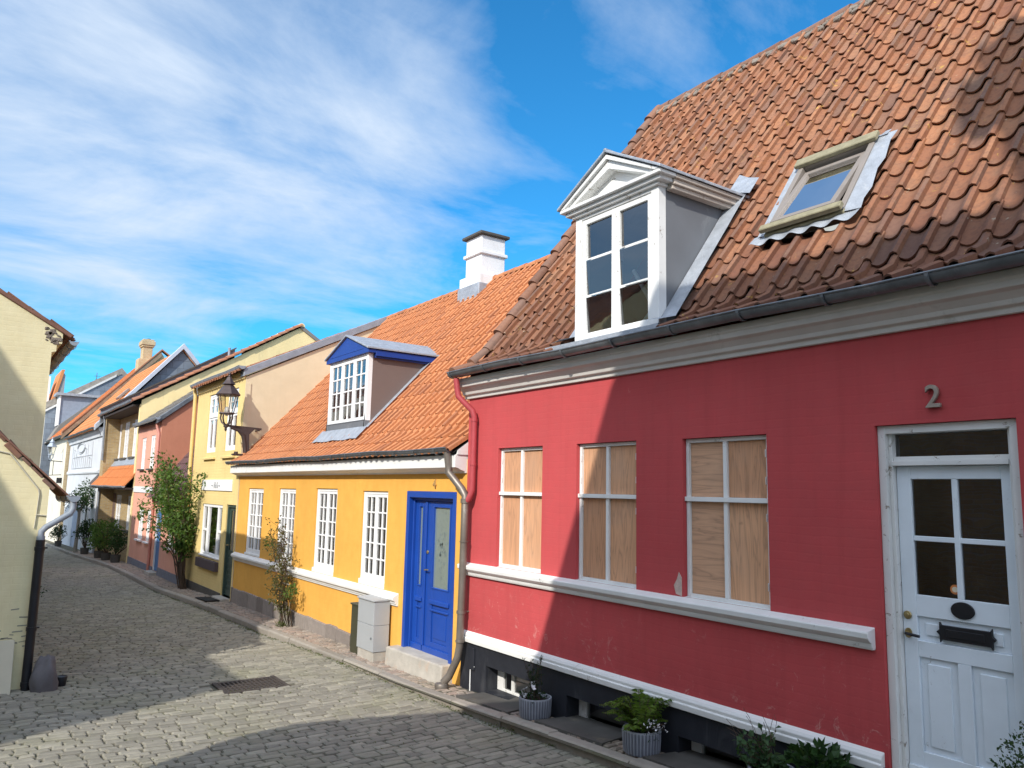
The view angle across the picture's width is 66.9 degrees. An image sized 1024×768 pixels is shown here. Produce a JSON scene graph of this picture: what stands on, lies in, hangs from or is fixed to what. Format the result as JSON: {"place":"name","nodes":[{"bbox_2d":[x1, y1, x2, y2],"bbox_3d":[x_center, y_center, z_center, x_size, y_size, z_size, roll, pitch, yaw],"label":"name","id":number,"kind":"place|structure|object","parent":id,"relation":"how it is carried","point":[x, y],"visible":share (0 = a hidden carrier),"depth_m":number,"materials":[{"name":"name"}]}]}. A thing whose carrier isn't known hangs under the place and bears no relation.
{"place":"outdoors","nodes":[
{"label":"outdoors","id":0,"kind":"place"},
{"bbox_2d":[41,545,119,578],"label":"street","id":1,"kind":"structure","parent":0,"point":[57,564],"depth_m":29.43,"materials":[{"name":"stone"}]},
{"bbox_2d":[0,574,609,767],"bbox_3d":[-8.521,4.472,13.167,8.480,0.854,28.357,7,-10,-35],"label":"street","id":2,"kind":"structure","parent":0,"point":[99,615],"depth_m":9.49,"materials":[{"name":"stone"}]},
{"bbox_2d":[0,640,14,694],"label":"white board","id":3,"kind":"object","parent":2,"relation":"on","point":[6,654],"visible":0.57,"depth_m":10.04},
{"bbox_2d":[29,654,58,692],"bbox_3d":[-6.165,3.937,10.205,0.341,0.718,0.381,7,-10,-35],"label":"boulder","id":4,"kind":"object","parent":2,"relation":"on","point":[43,677],"visible":0.69,"depth_m":10.11,"materials":[{"name":"stone"}]},
{"bbox_2d":[57,675,67,686],"bbox_3d":[-6.067,4.030,10.424,0.150,0.200,0.146,7,-10,-35],"label":"drain pot","id":5,"kind":"object","parent":2,"relation":"on","point":[62,679],"visible":0.67,"depth_m":10.39,"materials":[{"name":"black metal"}]},
{"bbox_2d":[211,675,290,694],"bbox_3d":[-3.625,4.228,10.761,0.880,0.130,0.710,7,-10,-35],"label":"drain grate","id":6,"kind":"object","parent":2,"relation":"on","point":[236,686],"visible":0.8,"depth_m":10.77,"materials":[{"name":"metal"}]},
{"bbox_2d":[76,587,553,767],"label":"moss tufts","id":7,"kind":"object","parent":2,"relation":"on","point":[337,663],"visible":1,"depth_m":11.37,"materials":[{"name":"green plant"}]},
{"bbox_2d":[45,542,668,767],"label":"kerb","id":8,"kind":"structure","parent":2,"relation":"on","point":[256,627],"depth_m":10.12,"materials":[{"name":"stone"}]},
{"bbox_2d":[45,539,663,767],"bbox_3d":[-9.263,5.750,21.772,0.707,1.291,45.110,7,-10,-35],"label":"pavement","id":9,"kind":"structure","parent":0,"point":[330,644],"depth_m":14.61,"materials":[{"name":"grey stone"}]},
{"bbox_2d":[48,521,67,545],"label":"potted shrub","id":10,"kind":"object","parent":9,"relation":"on","point":[57,533],"visible":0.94,"depth_m":44.84,"materials":[{"name":"green plant"}]},
{"bbox_2d":[63,477,95,552],"bbox_3d":[-21.536,6.561,38.829,1.763,3.783,1.730,-3,-9,30],"label":"topiary tree","id":11,"kind":"object","parent":9,"relation":"on","point":[84,500],"visible":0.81,"depth_m":38.75,"materials":[{"name":"green plant"}]},
{"bbox_2d":[71,518,94,553],"bbox_3d":[-20.436,7.267,37.126,1.182,1.727,1.189,7,-10,-35],"label":"potted shrub","id":12,"kind":"object","parent":9,"relation":"on","point":[82,532],"visible":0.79,"depth_m":36.98,"materials":[{"name":"green plant"}]},
{"bbox_2d":[85,518,111,557],"bbox_3d":[-18.052,6.750,33.965,1.122,1.701,1.182,7,-10,-35],"label":"potted shrub","id":13,"kind":"object","parent":9,"relation":"on","point":[95,527],"visible":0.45,"depth_m":33.84,"materials":[{"name":"green plant"}]},
{"bbox_2d":[89,518,124,559],"bbox_3d":[-16.902,6.449,32.314,1.348,1.750,1.116,7,-10,-35],"label":"potted shrub","id":14,"kind":"object","parent":9,"relation":"on","point":[100,538],"visible":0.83,"depth_m":32.18,"materials":[{"name":"green plant"}]},
{"bbox_2d":[106,526,127,562],"bbox_3d":[-15.639,6.341,30.767,0.919,1.451,0.991,7,-10,-35],"label":"potted shrub","id":15,"kind":"object","parent":9,"relation":"on","point":[119,541],"visible":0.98,"depth_m":30.61,"materials":[{"name":"green plant"}]},
{"bbox_2d":[134,450,206,588],"bbox_3d":[-10.829,4.053,24.023,1.303,4.074,6.444,7,-10,-35],"label":"climbing rose","id":16,"kind":"object","parent":9,"relation":"on","point":[177,524],"visible":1,"depth_m":22.54,"materials":[{"name":"green plant"}]},
{"bbox_2d":[195,596,219,600],"bbox_3d":[-7.588,5.384,19.433,0.420,0.055,1.099,7,-10,-35],"label":"door mat","id":17,"kind":"object","parent":9,"relation":"on","point":[210,598],"depth_m":19.41,"materials":[{"name":"black rubber"}]},
{"bbox_2d":[262,515,300,626],"bbox_3d":[-4.677,3.748,15.612,0.661,2.222,1.739,5,-9,-27],"label":"rose bush","id":18,"kind":"object","parent":9,"relation":"on","point":[282,580],"visible":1,"depth_m":15.50,"materials":[{"name":"green plant"}]},
{"bbox_2d":[185,307,410,601],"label":"pale yellow house","id":19,"kind":"structure","parent":9,"relation":"on","point":[270,396],"depth_m":20.75,"materials":[{"name":"paint"}]},
{"bbox_2d":[195,503,222,571],"bbox_3d":[-8.216,4.144,21.116,0.200,1.720,2.040,7,-10,-35],"label":"window","id":20,"kind":"structure","parent":19,"relation":"in","point":[212,513],"depth_m":21.18,"materials":[{"name":"white paint"}]},
{"bbox_2d":[207,394,218,452],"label":"window","id":21,"kind":"structure","parent":19,"relation":"in","point":[213,417],"depth_m":22.22,"materials":[{"name":"white paint"}]},
{"bbox_2d":[224,507,235,596],"bbox_3d":[-7.122,4.257,19.679,0.100,2.205,0.700,7,-10,-35],"label":"door","id":22,"kind":"structure","parent":19,"relation":"in","point":[230,544],"depth_m":19.79,"materials":[{"name":"green paint"}]},
{"bbox_2d":[225,388,238,450],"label":"window","id":23,"kind":"structure","parent":19,"relation":"in","point":[231,434],"depth_m":20.60,"materials":[{"name":"white paint"}]},
{"bbox_2d":[216,372,261,455],"bbox_3d":[-6.807,0.765,19.408,0.563,2.060,1.358,-4,-10,34],"label":"street lamp","id":24,"kind":"object","parent":19,"relation":"attached to","point":[228,389],"visible":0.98,"depth_m":19.14,"materials":[{"name":"brown metal"}]},
{"bbox_2d":[350,602,358,653],"bbox_3d":[-2.508,4.050,12.785,0.240,0.848,0.330,7,-10,-35],"label":"cable cabinet","id":25,"kind":"object","parent":9,"relation":"on","point":[353,634],"visible":0.33,"depth_m":12.74,"materials":[{"name":"green metal"}]},
{"bbox_2d":[357,594,389,661],"bbox_3d":[-2.215,3.934,12.317,0.300,1.080,0.620,7,-10,-35],"label":"meter cabinet","id":26,"kind":"object","parent":9,"relation":"on","point":[373,627],"visible":0.81,"depth_m":12.14,"materials":[{"name":"grey paint"}]},
{"bbox_2d":[225,230,550,689],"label":"ochre house","id":27,"kind":"structure","parent":9,"relation":"on","point":[351,467],"depth_m":14.59,"materials":[{"name":"paint"}]},
{"bbox_2d":[246,488,263,554],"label":"window","id":28,"kind":"structure","parent":27,"relation":"in","point":[249,549],"depth_m":18.39,"materials":[{"name":"white paint"}]},
{"bbox_2d":[277,489,295,561],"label":"window","id":29,"kind":"structure","parent":27,"relation":"in","point":[290,504],"depth_m":16.58,"materials":[{"name":"white paint"}]},
{"bbox_2d":[314,488,337,570],"bbox_3d":[-3.468,2.766,14.822,0.184,1.511,1.032,7,-10,-35],"label":"window","id":30,"kind":"structure","parent":27,"relation":"in","point":[326,507],"depth_m":14.86,"materials":[{"name":"white paint"}]},
{"bbox_2d":[360,491,387,582],"bbox_3d":[-2.239,2.563,13.107,0.184,1.481,0.972,7,-10,-35],"label":"window","id":31,"kind":"structure","parent":27,"relation":"in","point":[375,497],"depth_m":13.15,"materials":[{"name":"white paint"}]},
{"bbox_2d":[410,501,428,650],"bbox_3d":[-1.394,2.902,11.837,0.078,2.208,0.385,7,-10,-35],"label":"door","id":32,"kind":"structure","parent":27,"relation":"in","point":[418,617],"depth_m":11.82,"materials":[{"name":"blue paint"}]},
{"bbox_2d":[422,501,452,660],"bbox_3d":[-1.058,2.838,11.332,0.121,2.208,0.876,7,-10,-35],"label":"door","id":33,"kind":"structure","parent":27,"relation":"in","point":[439,537],"depth_m":11.40,"materials":[{"name":"blue paint"}]},
{"bbox_2d":[519,655,551,719],"bbox_3d":[0.267,3.407,8.763,0.375,0.669,0.373,7,-10,-35],"label":"flower pot","id":34,"kind":"object","parent":9,"relation":"on","point":[535,705],"visible":1,"depth_m":8.65,"materials":[{"name":"ceramic"}]},
{"bbox_2d":[599,688,671,757],"bbox_3d":[1.213,3.243,7.413,0.744,0.510,0.653,7,-10,-35],"label":"flower pot","id":35,"kind":"object","parent":9,"relation":"on","point":[641,736],"visible":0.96,"depth_m":7.30,"materials":[{"name":"plant"}]},
{"bbox_2d":[726,708,793,767],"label":"flower pot","id":36,"kind":"object","parent":9,"relation":"on","point":[763,757],"visible":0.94,"depth_m":6.24,"materials":[{"name":"plant"}]},
{"bbox_2d":[775,737,855,767],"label":"flower pot","id":37,"kind":"object","parent":9,"relation":"on","point":[807,754],"visible":0.99,"depth_m":5.89,"materials":[{"name":"plant"}]},
{"bbox_2d":[989,720,1023,767],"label":"box shrub","id":38,"kind":"object","parent":9,"relation":"on","point":[1019,755],"visible":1,"depth_m":4.76,"materials":[{"name":"green plant"}]},
{"bbox_2d":[0,0,858,393],"label":"sky","id":39,"kind":"structure","parent":0,"point":[210,177],"materials":[{"name":"blue"}]},
{"bbox_2d":[590,704,746,766],"bbox_3d":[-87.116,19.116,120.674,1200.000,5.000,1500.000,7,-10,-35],"label":"ground","id":40,"kind":"structure","parent":0,"point":[596,713],"depth_m":10.11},
{"bbox_2d":[0,288,78,466],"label":"cream gable house","id":41,"kind":"structure","parent":40,"relation":"on","point":[36,348],"depth_m":11.91,"materials":[{"name":"paint"}]},
{"bbox_2d":[0,430,80,690],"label":"lean to","id":42,"kind":"object","parent":40,"relation":"on","point":[26,483],"visible":0.99,"depth_m":10.34,"materials":[{"name":"paint"}]},
{"bbox_2d":[46,369,65,401],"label":"steep gabled house","id":43,"kind":"structure","parent":40,"relation":"on","point":[58,384],"depth_m":75.20,"materials":[{"name":"white paint"}]},
{"bbox_2d":[39,368,126,475],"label":"slate house","id":44,"kind":"structure","parent":40,"relation":"on","point":[62,410],"depth_m":61.49,"materials":[{"name":"beige paint"}]},
{"bbox_2d":[45,339,169,546],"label":"cream house","id":45,"kind":"structure","parent":40,"relation":"on","point":[144,361],"depth_m":52.87,"materials":[{"name":"white paint"}]},
{"bbox_2d":[48,495,51,518],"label":"window","id":46,"kind":"structure","parent":45,"relation":"in","point":[50,495],"depth_m":55.21,"materials":[{"name":"white paint"}]},
{"bbox_2d":[52,497,55,519],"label":"window","id":47,"kind":"structure","parent":45,"relation":"in","point":[55,497],"depth_m":52.81,"materials":[{"name":"white paint"}]},
{"bbox_2d":[47,437,61,475],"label":"street lamp","id":48,"kind":"object","parent":45,"relation":"attached to","point":[52,443],"visible":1,"depth_m":50.56,"materials":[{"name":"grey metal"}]},
{"bbox_2d":[61,344,199,552],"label":"pale grey house","id":49,"kind":"structure","parent":40,"relation":"on","point":[85,437],"depth_m":42.68,"materials":[{"name":"paint"}]},
{"bbox_2d":[127,387,198,583],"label":"salmon house","id":50,"kind":"structure","parent":40,"relation":"on","point":[167,428],"depth_m":28.00,"materials":[{"name":"paint"}]},
{"bbox_2d":[134,510,143,541],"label":"window","id":51,"kind":"structure","parent":50,"relation":"in","point":[140,527],"depth_m":29.06,"materials":[{"name":"white paint"}]},
{"bbox_2d":[137,438,146,470],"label":"window","id":52,"kind":"structure","parent":50,"relation":"in","point":[144,440],"depth_m":29.98,"materials":[{"name":"white paint"}]},
{"bbox_2d":[142,511,150,543],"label":"window","id":53,"kind":"structure","parent":50,"relation":"in","point":[149,512],"depth_m":27.97,"materials":[{"name":"white paint"}]},
{"bbox_2d":[145,435,155,469],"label":"window","id":54,"kind":"structure","parent":50,"relation":"in","point":[153,437],"depth_m":28.63,"materials":[{"name":"white paint"}]},
{"bbox_2d":[154,510,161,570],"bbox_3d":[-12.060,5.353,26.508,0.050,2.050,0.780,7,-10,-35],"label":"door","id":55,"kind":"structure","parent":50,"relation":"in","point":[157,540],"depth_m":26.52,"materials":[{"name":"blue paint"}]},
{"bbox_2d":[89,323,319,562],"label":"brick house","id":56,"kind":"structure","parent":40,"relation":"on","point":[113,480],"depth_m":35.02,"materials":[{"name":"beige paint"}]},
{"bbox_2d":[111,495,121,530],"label":"window","id":57,"kind":"structure","parent":56,"relation":"in","point":[119,497],"depth_m":36.32,"materials":[{"name":"white paint"}]},
{"bbox_2d":[114,424,121,460],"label":"window","id":58,"kind":"structure","parent":56,"relation":"in","point":[116,459],"depth_m":37.75,"materials":[{"name":"white paint"}]},
{"bbox_2d":[119,422,129,459],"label":"window","id":59,"kind":"structure","parent":56,"relation":"in","point":[128,423],"depth_m":36.30,"materials":[{"name":"white paint"}]},
{"bbox_2d":[123,496,130,533],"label":"window","id":60,"kind":"structure","parent":56,"relation":"in","point":[129,499],"depth_m":34.15,"materials":[{"name":"white paint"}]},
{"bbox_2d":[128,419,137,458],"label":"window","id":61,"kind":"structure","parent":56,"relation":"in","point":[136,421],"depth_m":34.63,"materials":[{"name":"white paint"}]},
{"bbox_2d":[446,0,1023,767],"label":"red house","id":62,"kind":"structure","parent":40,"relation":"on","point":[740,388],"depth_m":7.28,"materials":[{"name":"paint"}]},
{"bbox_2d":[456,670,529,713],"bbox_3d":[-0.124,3.778,9.544,0.639,0.416,1.110,7,-10,-35],"label":"cellar window","id":63,"kind":"structure","parent":62,"relation":"in","point":[484,699],"depth_m":9.65,"materials":[{"name":"white paint"}]},
{"bbox_2d":[499,446,542,572],"bbox_3d":[0.138,1.565,9.792,0.092,1.521,0.953,7,-10,-35],"label":"window","id":64,"kind":"structure","parent":62,"relation":"in","point":[521,468],"depth_m":9.81,"materials":[{"name":"white paint"}]},
{"bbox_2d":[534,700,621,745],"bbox_3d":[0.805,3.579,8.243,0.595,0.322,1.090,7,-10,-35],"label":"cellar window","id":65,"kind":"structure","parent":62,"relation":"in","point":[581,725],"depth_m":8.20,"materials":[{"name":"white paint"}]},
{"bbox_2d":[578,441,635,587],"bbox_3d":[1.067,1.409,8.496,0.092,1.527,0.968,7,-10,-35],"label":"window","id":66,"kind":"structure","parent":62,"relation":"in","point":[607,519],"depth_m":8.51,"materials":[{"name":"white paint"}]},
{"bbox_2d":[643,741,746,767],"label":"cellar window","id":67,"kind":"structure","parent":62,"relation":"in","point":[697,757],"depth_m":7.08,"materials":[{"name":"white paint"}]},
{"bbox_2d":[685,435,769,608],"bbox_3d":[2.005,1.252,7.188,0.092,1.517,0.979,7,-10,-35],"label":"window","id":68,"kind":"structure","parent":62,"relation":"in","point":[728,542],"depth_m":7.18,"materials":[{"name":"white paint"}]},
{"bbox_2d":[896,465,1023,767],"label":"door","id":69,"kind":"structure","parent":62,"relation":"in","point":[964,662],"depth_m":5.51,"materials":[{"name":"white paint"}]}
]}

